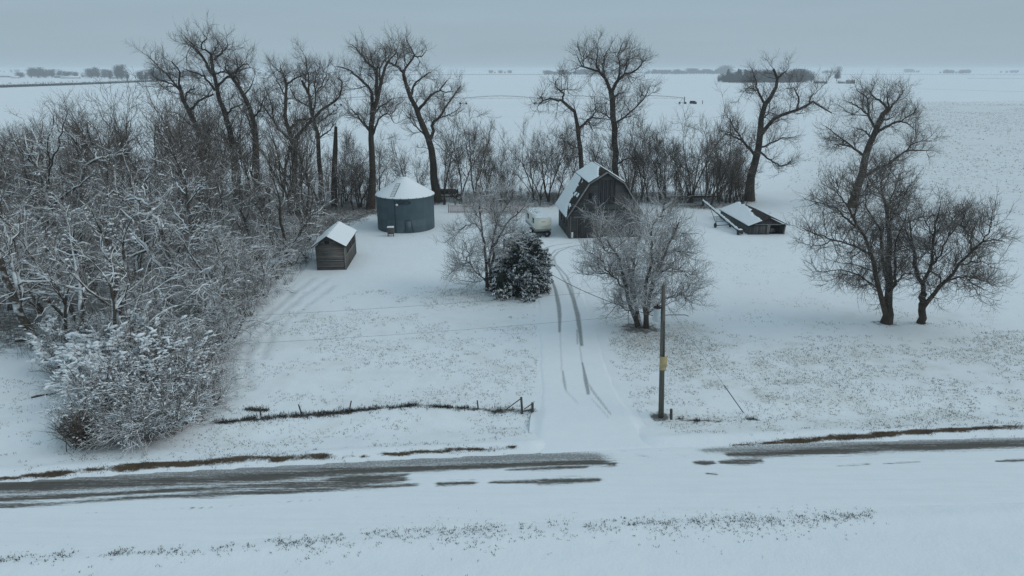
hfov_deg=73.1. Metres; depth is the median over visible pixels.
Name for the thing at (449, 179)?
sapling
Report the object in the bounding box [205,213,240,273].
snowy tree
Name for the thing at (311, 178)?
wood tree
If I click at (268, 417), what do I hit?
ditch weeds
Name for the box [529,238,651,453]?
driveway
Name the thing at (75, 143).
wood tree
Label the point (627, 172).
sapling
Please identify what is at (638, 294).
frosted tree
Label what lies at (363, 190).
sapling
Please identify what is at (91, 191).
wood tree
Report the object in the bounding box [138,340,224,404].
snowy bush
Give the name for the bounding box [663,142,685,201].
sapling
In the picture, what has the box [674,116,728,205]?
bare tree
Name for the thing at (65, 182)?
wood tree
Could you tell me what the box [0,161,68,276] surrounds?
snowy tree
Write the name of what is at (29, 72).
distant tree
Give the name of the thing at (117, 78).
distant tree
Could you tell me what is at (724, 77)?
distant tree
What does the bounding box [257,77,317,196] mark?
wood tree
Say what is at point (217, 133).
wood tree
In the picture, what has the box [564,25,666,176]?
cottonwood tree
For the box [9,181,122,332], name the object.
snowy tree
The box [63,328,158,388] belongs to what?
snowy bush
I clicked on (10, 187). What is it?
wood tree
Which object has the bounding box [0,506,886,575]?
roadside weeds
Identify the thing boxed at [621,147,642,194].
sapling
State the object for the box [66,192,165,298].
snowy tree
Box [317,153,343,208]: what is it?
sapling
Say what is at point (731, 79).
distant evergreen
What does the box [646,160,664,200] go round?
sapling
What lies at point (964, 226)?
spreading tree
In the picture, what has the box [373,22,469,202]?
cottonwood tree
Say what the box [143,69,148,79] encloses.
distant tree
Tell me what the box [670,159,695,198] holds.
sapling
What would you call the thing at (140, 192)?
wood tree
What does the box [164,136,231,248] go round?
wood tree
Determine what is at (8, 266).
snowy tree
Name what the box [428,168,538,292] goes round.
frosted tree
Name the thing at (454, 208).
snow fence
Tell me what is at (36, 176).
wood tree
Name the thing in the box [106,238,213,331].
snowy thicket
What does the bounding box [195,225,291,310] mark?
snowy thicket
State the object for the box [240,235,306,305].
snowy thicket
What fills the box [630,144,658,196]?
sapling
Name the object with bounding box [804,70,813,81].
distant tree
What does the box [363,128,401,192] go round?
bare tree
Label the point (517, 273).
spruce tree
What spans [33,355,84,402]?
snowy bush
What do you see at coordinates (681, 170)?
sapling
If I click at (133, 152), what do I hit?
wood tree
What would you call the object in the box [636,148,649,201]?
sapling
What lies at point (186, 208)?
snowy tree
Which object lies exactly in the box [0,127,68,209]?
wood tree
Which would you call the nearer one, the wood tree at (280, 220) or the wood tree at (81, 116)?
the wood tree at (280, 220)
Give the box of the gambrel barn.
[555,162,644,237]
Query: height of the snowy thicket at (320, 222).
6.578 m
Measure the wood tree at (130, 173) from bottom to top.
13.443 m
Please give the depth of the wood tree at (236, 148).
97.32 m
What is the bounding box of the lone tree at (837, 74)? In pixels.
[832,66,842,81]
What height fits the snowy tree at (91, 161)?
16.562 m
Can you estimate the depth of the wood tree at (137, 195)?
75.11 m
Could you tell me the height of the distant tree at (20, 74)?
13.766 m
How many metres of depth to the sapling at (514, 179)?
115.01 m
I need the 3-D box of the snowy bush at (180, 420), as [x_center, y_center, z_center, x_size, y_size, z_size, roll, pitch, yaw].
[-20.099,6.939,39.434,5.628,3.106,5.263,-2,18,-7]
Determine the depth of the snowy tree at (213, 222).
64.12 m
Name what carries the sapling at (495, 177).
on the ground at (980, 539)
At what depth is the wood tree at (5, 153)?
93.10 m
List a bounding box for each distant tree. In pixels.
[15,72,26,77]
[25,69,33,77]
[27,67,43,77]
[37,69,48,77]
[47,69,55,77]
[59,71,72,75]
[82,68,92,77]
[91,67,100,77]
[100,69,106,77]
[105,69,114,78]
[111,65,118,79]
[114,64,126,79]
[134,70,144,79]
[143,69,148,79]
[154,70,167,80]
[685,68,694,73]
[719,74,727,80]
[720,65,733,73]
[755,73,767,82]
[796,69,807,81]
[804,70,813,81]
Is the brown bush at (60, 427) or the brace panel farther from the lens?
the brace panel
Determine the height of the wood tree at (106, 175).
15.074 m
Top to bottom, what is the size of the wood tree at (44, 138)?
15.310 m
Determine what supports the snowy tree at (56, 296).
on the ground at (980, 539)
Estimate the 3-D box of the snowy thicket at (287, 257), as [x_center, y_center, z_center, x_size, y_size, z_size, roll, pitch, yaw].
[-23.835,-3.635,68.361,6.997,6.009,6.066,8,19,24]
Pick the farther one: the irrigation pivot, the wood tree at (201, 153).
the irrigation pivot
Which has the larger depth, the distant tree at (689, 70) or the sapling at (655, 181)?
the distant tree at (689, 70)
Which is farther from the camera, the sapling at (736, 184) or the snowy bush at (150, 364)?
the sapling at (736, 184)
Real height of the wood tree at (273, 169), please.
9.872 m
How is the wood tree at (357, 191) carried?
on the ground at (980, 539)
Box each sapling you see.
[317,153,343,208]
[318,155,341,199]
[329,152,346,203]
[350,167,368,205]
[359,152,384,191]
[363,179,377,208]
[428,167,449,194]
[443,154,452,198]
[448,172,465,204]
[475,159,488,200]
[482,155,504,202]
[483,160,506,200]
[491,161,515,197]
[498,147,517,187]
[509,172,522,191]
[520,158,542,202]
[525,167,540,200]
[528,178,543,204]
[548,182,555,204]
[553,167,568,199]
[619,150,637,192]
[619,159,635,187]
[620,159,638,193]
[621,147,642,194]
[625,144,659,204]
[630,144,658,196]
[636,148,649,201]
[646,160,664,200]
[651,145,678,196]
[656,147,676,197]
[659,173,672,196]
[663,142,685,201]
[670,140,697,193]
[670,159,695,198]
[672,142,699,189]
[672,156,691,198]
[681,157,710,202]
[703,171,714,197]
[715,150,738,202]
[721,153,748,202]
[726,150,760,201]
[727,169,751,201]
[730,151,739,202]
[735,166,746,201]
[738,152,760,204]
[739,178,751,198]
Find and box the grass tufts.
[0,227,1023,471]
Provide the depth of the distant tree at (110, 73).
1486.03 m
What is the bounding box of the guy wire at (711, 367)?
[665,302,743,412]
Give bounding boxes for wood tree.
[0,97,51,184]
[0,106,93,247]
[0,121,41,188]
[0,123,105,234]
[0,124,49,199]
[0,127,16,210]
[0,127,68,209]
[0,127,87,251]
[0,132,19,187]
[0,152,47,254]
[15,169,63,229]
[17,133,62,205]
[27,104,63,184]
[30,164,92,239]
[33,137,66,195]
[36,94,123,208]
[41,101,80,176]
[49,89,109,196]
[51,158,95,221]
[52,140,79,193]
[52,143,92,185]
[54,122,190,250]
[55,78,141,207]
[59,142,204,253]
[63,155,113,233]
[71,77,158,193]
[77,69,171,192]
[77,152,156,264]
[88,129,189,239]
[91,79,139,186]
[92,162,176,256]
[99,120,163,209]
[101,145,182,269]
[110,124,143,175]
[113,128,154,217]
[120,80,233,217]
[126,68,234,224]
[127,108,253,256]
[136,105,196,188]
[138,116,176,183]
[139,146,192,231]
[141,83,205,202]
[147,84,252,203]
[147,103,212,193]
[150,127,228,242]
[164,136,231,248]
[170,81,241,190]
[188,146,259,249]
[189,109,227,209]
[194,121,257,237]
[198,139,232,213]
[198,148,263,260]
[203,73,274,209]
[209,78,263,176]
[210,93,264,189]
[211,126,286,246]
[219,83,277,198]
[225,78,333,227]
[231,126,279,220]
[232,139,338,264]
[248,156,293,230]
[255,84,341,215]
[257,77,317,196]
[262,141,284,201]
[267,197,297,233]
[288,146,350,241]
[296,142,323,204]
[297,174,331,215]
[299,161,317,185]
[322,147,331,188]
[339,149,382,206]
[339,161,360,201]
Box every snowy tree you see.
[0,94,97,265]
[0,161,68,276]
[0,165,69,356]
[0,166,46,287]
[0,182,25,263]
[0,189,75,313]
[0,197,112,331]
[0,199,46,310]
[0,209,92,320]
[0,214,37,320]
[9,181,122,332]
[9,191,178,337]
[17,163,133,290]
[27,231,195,338]
[34,180,121,275]
[41,108,134,242]
[44,174,150,322]
[49,192,104,300]
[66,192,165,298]
[76,180,181,284]
[80,157,190,308]
[89,155,194,294]
[131,183,202,279]
[137,156,232,298]
[147,204,248,319]
[184,211,256,296]
[196,194,244,284]
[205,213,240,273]
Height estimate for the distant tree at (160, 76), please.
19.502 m
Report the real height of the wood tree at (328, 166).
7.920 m
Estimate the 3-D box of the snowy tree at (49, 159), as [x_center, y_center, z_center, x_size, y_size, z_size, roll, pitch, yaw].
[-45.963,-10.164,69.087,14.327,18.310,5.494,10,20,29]
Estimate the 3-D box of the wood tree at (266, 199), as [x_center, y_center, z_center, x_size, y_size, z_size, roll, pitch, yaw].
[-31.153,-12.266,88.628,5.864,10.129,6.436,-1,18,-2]
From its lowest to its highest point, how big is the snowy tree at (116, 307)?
10.469 m
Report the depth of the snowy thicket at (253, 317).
52.30 m
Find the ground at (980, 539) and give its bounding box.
[0,71,1023,575]
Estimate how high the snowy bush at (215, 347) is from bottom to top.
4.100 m
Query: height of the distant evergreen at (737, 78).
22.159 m
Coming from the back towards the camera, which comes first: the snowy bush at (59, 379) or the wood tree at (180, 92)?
the wood tree at (180, 92)
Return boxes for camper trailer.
[525,208,551,236]
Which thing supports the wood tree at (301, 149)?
on the ground at (980, 539)
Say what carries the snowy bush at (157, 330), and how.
on the ground at (980, 539)
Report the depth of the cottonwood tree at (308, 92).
102.51 m
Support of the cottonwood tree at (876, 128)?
on the ground at (980, 539)
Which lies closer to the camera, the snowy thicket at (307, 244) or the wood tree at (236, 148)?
the snowy thicket at (307, 244)
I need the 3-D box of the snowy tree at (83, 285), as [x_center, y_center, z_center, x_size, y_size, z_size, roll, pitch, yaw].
[-29.631,-1.125,50.687,7.764,12.052,11.766,10,20,29]
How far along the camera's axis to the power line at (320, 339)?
38.47 m
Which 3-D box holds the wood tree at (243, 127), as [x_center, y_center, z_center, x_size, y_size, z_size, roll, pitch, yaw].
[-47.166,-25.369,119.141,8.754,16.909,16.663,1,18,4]
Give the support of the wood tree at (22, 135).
on the ground at (980, 539)
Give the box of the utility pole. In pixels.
[653,282,687,417]
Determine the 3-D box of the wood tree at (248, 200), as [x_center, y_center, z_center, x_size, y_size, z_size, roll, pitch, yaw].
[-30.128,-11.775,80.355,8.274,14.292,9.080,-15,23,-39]
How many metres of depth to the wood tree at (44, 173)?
80.42 m
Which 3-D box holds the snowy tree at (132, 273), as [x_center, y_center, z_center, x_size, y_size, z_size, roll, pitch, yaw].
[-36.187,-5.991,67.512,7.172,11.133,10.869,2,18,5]
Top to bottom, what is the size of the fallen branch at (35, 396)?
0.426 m
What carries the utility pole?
on the ground at (980, 539)
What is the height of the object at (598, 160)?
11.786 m
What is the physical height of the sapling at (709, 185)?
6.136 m
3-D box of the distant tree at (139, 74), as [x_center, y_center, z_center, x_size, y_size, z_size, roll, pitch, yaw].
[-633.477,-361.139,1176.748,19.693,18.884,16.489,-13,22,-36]
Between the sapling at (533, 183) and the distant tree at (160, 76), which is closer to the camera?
the sapling at (533, 183)
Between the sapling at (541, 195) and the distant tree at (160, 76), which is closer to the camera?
the sapling at (541, 195)
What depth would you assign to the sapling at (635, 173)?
104.72 m
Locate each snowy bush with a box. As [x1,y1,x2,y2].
[16,313,79,356]
[17,344,120,404]
[26,328,84,380]
[28,369,133,447]
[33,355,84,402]
[39,310,110,354]
[40,321,127,378]
[52,310,134,347]
[52,343,145,410]
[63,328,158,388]
[65,299,159,355]
[67,353,184,443]
[70,393,167,457]
[85,308,193,365]
[89,387,202,459]
[99,328,203,397]
[107,354,216,425]
[109,315,221,377]
[116,302,212,349]
[119,378,219,441]
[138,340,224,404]
[144,369,237,438]
[164,319,254,373]
[174,361,255,417]
[179,343,246,387]
[187,318,255,360]
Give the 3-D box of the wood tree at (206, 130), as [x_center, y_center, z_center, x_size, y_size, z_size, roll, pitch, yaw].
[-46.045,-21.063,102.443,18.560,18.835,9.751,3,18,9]
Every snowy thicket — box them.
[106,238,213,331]
[117,237,245,340]
[137,226,290,322]
[153,233,254,335]
[154,272,256,360]
[158,220,257,303]
[192,263,280,353]
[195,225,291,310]
[200,247,274,327]
[208,211,278,292]
[234,219,302,284]
[237,200,308,260]
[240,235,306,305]
[252,210,324,269]
[260,213,318,264]
[268,193,353,244]
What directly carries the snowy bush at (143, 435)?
on the ground at (980, 539)
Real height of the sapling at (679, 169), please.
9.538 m
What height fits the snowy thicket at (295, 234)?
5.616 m
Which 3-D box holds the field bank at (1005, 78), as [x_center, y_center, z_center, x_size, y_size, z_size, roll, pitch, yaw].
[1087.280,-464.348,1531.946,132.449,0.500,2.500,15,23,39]
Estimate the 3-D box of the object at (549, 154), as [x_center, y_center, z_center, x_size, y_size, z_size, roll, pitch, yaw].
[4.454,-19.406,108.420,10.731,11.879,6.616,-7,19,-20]
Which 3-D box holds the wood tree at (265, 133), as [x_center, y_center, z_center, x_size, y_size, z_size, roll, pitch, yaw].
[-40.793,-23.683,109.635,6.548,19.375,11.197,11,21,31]
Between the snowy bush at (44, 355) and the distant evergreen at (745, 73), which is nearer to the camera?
the snowy bush at (44, 355)
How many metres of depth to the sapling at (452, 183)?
105.45 m
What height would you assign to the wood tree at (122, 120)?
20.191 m
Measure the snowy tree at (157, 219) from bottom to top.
13.982 m
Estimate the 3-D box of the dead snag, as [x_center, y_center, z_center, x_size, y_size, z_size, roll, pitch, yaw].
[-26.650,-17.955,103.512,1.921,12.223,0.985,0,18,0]
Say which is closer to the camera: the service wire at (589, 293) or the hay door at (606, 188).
the service wire at (589, 293)
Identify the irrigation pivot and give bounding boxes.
[283,95,702,105]
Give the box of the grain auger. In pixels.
[702,199,742,234]
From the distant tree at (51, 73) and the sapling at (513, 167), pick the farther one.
the distant tree at (51, 73)
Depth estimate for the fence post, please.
41.45 m
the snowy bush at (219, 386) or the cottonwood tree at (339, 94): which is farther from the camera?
the cottonwood tree at (339, 94)
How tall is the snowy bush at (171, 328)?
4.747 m
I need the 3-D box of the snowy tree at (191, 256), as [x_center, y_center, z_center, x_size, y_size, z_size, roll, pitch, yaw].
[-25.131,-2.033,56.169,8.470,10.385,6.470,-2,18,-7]
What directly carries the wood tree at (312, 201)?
on the ground at (980, 539)
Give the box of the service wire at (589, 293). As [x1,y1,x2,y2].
[518,252,660,317]
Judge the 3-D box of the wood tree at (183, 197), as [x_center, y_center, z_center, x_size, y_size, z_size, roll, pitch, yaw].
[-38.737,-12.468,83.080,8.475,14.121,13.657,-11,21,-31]
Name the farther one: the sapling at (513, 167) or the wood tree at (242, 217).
the sapling at (513, 167)
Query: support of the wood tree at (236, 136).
on the ground at (980, 539)
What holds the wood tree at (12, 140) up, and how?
on the ground at (980, 539)
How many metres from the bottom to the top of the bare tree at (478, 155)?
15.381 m
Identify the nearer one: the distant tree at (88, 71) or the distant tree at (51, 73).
the distant tree at (88, 71)
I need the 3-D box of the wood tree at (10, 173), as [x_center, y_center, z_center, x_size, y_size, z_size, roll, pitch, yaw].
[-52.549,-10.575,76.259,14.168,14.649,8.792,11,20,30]
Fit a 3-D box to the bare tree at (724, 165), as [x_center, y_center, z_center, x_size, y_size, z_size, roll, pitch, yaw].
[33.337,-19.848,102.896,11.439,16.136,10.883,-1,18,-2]
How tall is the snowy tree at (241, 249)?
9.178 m
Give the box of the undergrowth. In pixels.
[0,187,756,438]
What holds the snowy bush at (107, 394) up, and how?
on the ground at (980, 539)
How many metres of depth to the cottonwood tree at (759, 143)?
104.34 m
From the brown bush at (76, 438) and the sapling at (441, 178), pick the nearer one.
the brown bush at (76, 438)
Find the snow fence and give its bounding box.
[448,204,528,212]
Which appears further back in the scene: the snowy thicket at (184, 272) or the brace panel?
the snowy thicket at (184, 272)
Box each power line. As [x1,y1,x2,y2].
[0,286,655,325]
[0,313,652,353]
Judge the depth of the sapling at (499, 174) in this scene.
108.39 m
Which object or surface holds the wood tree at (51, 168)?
on the ground at (980, 539)
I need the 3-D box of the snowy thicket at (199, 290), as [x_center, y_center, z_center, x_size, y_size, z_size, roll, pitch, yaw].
[-24.601,0.526,52.099,8.088,8.013,9.329,-1,18,-2]
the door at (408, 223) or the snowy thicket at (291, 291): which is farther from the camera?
the door at (408, 223)
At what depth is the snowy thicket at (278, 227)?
76.14 m
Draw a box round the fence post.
[670,409,672,419]
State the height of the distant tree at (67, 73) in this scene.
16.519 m
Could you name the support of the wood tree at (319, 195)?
on the ground at (980, 539)
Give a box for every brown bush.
[40,400,112,459]
[43,405,86,438]
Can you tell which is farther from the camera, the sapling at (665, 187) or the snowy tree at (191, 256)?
the sapling at (665, 187)
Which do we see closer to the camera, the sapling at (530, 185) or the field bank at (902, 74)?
the sapling at (530, 185)
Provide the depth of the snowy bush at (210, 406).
41.10 m
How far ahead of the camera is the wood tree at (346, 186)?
109.01 m
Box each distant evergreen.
[723,69,730,81]
[729,74,733,82]
[734,69,740,82]
[742,70,747,82]
[767,70,774,82]
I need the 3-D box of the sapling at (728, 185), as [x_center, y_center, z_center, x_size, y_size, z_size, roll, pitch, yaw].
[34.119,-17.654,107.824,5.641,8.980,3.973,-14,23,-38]
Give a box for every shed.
[311,221,356,269]
[719,202,789,234]
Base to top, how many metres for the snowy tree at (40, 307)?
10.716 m
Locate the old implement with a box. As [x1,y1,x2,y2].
[440,189,460,200]
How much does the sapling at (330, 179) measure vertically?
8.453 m
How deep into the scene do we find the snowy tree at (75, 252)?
60.41 m
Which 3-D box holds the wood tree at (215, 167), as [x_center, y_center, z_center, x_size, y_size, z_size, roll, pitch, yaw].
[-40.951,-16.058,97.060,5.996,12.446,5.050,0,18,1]
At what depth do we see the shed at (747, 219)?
89.28 m
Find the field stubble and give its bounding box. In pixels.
[769,102,1023,214]
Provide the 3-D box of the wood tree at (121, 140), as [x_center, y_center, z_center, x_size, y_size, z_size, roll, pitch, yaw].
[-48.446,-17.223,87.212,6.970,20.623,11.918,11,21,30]
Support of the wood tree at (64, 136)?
on the ground at (980, 539)
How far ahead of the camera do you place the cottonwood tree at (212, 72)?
101.78 m
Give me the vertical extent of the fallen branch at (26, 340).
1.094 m
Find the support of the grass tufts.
on the ground at (980, 539)
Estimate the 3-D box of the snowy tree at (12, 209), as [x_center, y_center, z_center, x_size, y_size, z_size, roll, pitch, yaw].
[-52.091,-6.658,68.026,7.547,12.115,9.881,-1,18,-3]
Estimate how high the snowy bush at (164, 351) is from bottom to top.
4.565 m
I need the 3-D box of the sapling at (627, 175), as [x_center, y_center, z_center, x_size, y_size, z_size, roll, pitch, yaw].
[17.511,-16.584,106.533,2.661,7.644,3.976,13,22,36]
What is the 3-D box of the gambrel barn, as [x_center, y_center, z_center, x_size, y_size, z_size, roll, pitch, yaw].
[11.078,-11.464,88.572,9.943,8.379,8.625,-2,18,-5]
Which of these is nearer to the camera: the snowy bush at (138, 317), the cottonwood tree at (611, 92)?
the snowy bush at (138, 317)
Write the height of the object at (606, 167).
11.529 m
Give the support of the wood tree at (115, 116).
on the ground at (980, 539)
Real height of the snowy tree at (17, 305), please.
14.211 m
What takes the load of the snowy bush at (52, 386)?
on the ground at (980, 539)
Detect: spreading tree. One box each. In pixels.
[783,143,958,324]
[890,181,1022,324]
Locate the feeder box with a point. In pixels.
(390, 229)
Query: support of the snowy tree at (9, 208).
on the ground at (980, 539)
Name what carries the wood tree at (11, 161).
on the ground at (980, 539)
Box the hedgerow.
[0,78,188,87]
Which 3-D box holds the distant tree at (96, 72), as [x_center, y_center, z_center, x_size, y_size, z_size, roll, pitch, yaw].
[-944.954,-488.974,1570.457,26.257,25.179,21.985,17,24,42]
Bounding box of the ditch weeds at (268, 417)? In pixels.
[212,400,757,424]
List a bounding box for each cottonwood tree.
[123,37,224,203]
[167,10,264,203]
[207,37,278,204]
[248,49,356,205]
[273,33,351,204]
[327,29,416,209]
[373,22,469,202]
[519,57,617,168]
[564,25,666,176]
[710,49,852,201]
[812,72,955,206]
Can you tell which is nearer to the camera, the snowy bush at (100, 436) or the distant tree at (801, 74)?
the snowy bush at (100, 436)
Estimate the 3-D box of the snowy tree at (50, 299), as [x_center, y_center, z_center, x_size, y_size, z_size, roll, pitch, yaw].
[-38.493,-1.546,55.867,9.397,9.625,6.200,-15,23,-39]
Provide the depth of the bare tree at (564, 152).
105.76 m
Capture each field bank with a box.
[246,74,544,75]
[858,74,945,74]
[990,78,1021,78]
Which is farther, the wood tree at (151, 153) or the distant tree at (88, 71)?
the distant tree at (88, 71)
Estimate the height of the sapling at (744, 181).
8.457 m
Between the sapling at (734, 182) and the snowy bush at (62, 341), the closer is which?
the snowy bush at (62, 341)
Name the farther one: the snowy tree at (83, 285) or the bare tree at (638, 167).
the bare tree at (638, 167)
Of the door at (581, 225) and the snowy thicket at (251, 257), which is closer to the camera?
the snowy thicket at (251, 257)
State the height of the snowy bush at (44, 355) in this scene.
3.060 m
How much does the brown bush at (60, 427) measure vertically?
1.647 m
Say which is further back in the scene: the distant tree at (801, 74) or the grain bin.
the distant tree at (801, 74)
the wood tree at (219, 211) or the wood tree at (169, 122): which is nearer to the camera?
the wood tree at (219, 211)
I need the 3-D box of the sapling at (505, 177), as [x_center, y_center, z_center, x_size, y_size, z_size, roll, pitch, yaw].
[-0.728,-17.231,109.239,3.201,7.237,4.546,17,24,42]
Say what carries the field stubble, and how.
on the ground at (980, 539)
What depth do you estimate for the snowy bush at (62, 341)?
49.27 m
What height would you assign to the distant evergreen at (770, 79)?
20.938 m
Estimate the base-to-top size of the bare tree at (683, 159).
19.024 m
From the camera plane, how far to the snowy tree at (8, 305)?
60.05 m
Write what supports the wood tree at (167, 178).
on the ground at (980, 539)
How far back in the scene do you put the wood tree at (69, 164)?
104.17 m
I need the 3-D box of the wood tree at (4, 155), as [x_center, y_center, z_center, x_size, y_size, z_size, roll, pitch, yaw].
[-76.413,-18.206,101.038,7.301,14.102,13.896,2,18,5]
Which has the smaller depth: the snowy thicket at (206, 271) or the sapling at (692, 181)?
the snowy thicket at (206, 271)
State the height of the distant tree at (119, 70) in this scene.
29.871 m
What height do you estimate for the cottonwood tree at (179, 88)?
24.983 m
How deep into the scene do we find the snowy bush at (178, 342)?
43.83 m
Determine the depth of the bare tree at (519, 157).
108.93 m
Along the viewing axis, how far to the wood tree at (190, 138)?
111.94 m
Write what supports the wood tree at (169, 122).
on the ground at (980, 539)
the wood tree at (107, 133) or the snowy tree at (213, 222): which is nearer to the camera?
the snowy tree at (213, 222)
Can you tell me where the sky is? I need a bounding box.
[0,0,1023,70]
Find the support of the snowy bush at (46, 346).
on the ground at (980, 539)
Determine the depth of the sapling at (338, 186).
107.40 m
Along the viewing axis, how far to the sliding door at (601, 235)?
85.60 m
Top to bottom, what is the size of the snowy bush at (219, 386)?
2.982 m
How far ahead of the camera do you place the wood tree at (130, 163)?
94.66 m
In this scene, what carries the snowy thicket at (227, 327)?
on the ground at (980, 539)
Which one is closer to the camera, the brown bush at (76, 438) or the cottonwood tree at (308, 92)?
the brown bush at (76, 438)
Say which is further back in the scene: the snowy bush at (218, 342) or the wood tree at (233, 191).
the wood tree at (233, 191)
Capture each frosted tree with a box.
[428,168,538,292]
[567,178,718,333]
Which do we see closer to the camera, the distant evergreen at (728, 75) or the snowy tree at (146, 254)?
the snowy tree at (146, 254)
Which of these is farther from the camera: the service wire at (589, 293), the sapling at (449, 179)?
the sapling at (449, 179)
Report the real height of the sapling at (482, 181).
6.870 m
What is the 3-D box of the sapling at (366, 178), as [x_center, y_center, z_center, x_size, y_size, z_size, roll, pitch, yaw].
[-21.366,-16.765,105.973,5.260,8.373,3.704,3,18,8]
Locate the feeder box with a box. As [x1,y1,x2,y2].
[387,226,393,236]
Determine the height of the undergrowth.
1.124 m
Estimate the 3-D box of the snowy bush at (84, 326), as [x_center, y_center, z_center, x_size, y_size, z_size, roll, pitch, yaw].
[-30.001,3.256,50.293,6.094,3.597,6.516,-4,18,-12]
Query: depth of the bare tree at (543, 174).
106.64 m
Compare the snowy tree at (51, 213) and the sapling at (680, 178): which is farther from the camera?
the sapling at (680, 178)
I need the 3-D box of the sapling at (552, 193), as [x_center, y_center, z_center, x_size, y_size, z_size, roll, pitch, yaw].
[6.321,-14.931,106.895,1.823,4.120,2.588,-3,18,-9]
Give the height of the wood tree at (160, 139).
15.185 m
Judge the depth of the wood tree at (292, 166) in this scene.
87.17 m
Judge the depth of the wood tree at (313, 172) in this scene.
114.36 m
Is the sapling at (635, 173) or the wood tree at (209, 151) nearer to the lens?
the wood tree at (209, 151)
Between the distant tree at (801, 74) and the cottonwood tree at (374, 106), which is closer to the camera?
the cottonwood tree at (374, 106)
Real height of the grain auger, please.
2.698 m
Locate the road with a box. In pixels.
[0,437,1023,555]
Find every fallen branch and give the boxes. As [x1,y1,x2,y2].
[15,326,57,341]
[31,392,59,397]
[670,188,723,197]
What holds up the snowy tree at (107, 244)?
on the ground at (980, 539)
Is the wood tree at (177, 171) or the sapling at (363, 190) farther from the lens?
the sapling at (363, 190)
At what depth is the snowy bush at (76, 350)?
45.79 m
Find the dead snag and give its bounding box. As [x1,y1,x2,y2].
[331,126,337,206]
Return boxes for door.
[405,220,413,231]
[576,219,586,237]
[592,218,616,237]
[598,180,615,204]
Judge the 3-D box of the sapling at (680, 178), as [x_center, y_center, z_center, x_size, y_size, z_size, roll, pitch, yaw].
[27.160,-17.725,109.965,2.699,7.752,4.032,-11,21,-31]
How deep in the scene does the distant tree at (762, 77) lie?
1063.80 m
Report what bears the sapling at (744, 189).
on the ground at (980, 539)
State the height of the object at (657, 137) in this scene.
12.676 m
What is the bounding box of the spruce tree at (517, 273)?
[484,227,556,301]
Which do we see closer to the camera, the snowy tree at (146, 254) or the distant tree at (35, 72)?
the snowy tree at (146, 254)
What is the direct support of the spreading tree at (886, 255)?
on the ground at (980, 539)
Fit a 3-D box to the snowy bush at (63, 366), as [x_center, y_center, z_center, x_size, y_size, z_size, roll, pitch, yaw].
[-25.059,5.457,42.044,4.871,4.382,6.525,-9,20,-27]
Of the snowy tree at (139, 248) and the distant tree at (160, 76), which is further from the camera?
the distant tree at (160, 76)
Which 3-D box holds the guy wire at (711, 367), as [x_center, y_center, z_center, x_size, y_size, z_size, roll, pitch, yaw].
[11.441,4.135,41.061,5.425,7.356,0.060,0,18,-1]
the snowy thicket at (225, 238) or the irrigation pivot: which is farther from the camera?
the irrigation pivot
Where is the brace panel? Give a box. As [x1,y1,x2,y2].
[506,397,533,413]
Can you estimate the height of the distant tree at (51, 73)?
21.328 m
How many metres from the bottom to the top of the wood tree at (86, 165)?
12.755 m
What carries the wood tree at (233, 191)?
on the ground at (980, 539)
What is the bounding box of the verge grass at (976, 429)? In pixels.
[17,421,1023,480]
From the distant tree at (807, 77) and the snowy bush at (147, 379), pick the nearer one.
the snowy bush at (147, 379)
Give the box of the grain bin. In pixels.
[375,177,434,232]
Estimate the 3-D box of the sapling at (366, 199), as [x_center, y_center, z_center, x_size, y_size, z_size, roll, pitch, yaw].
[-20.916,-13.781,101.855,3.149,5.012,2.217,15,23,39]
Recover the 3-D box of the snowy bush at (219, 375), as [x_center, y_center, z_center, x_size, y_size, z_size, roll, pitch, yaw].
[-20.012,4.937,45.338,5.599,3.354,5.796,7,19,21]
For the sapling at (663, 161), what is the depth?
110.08 m
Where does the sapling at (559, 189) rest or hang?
on the ground at (980, 539)

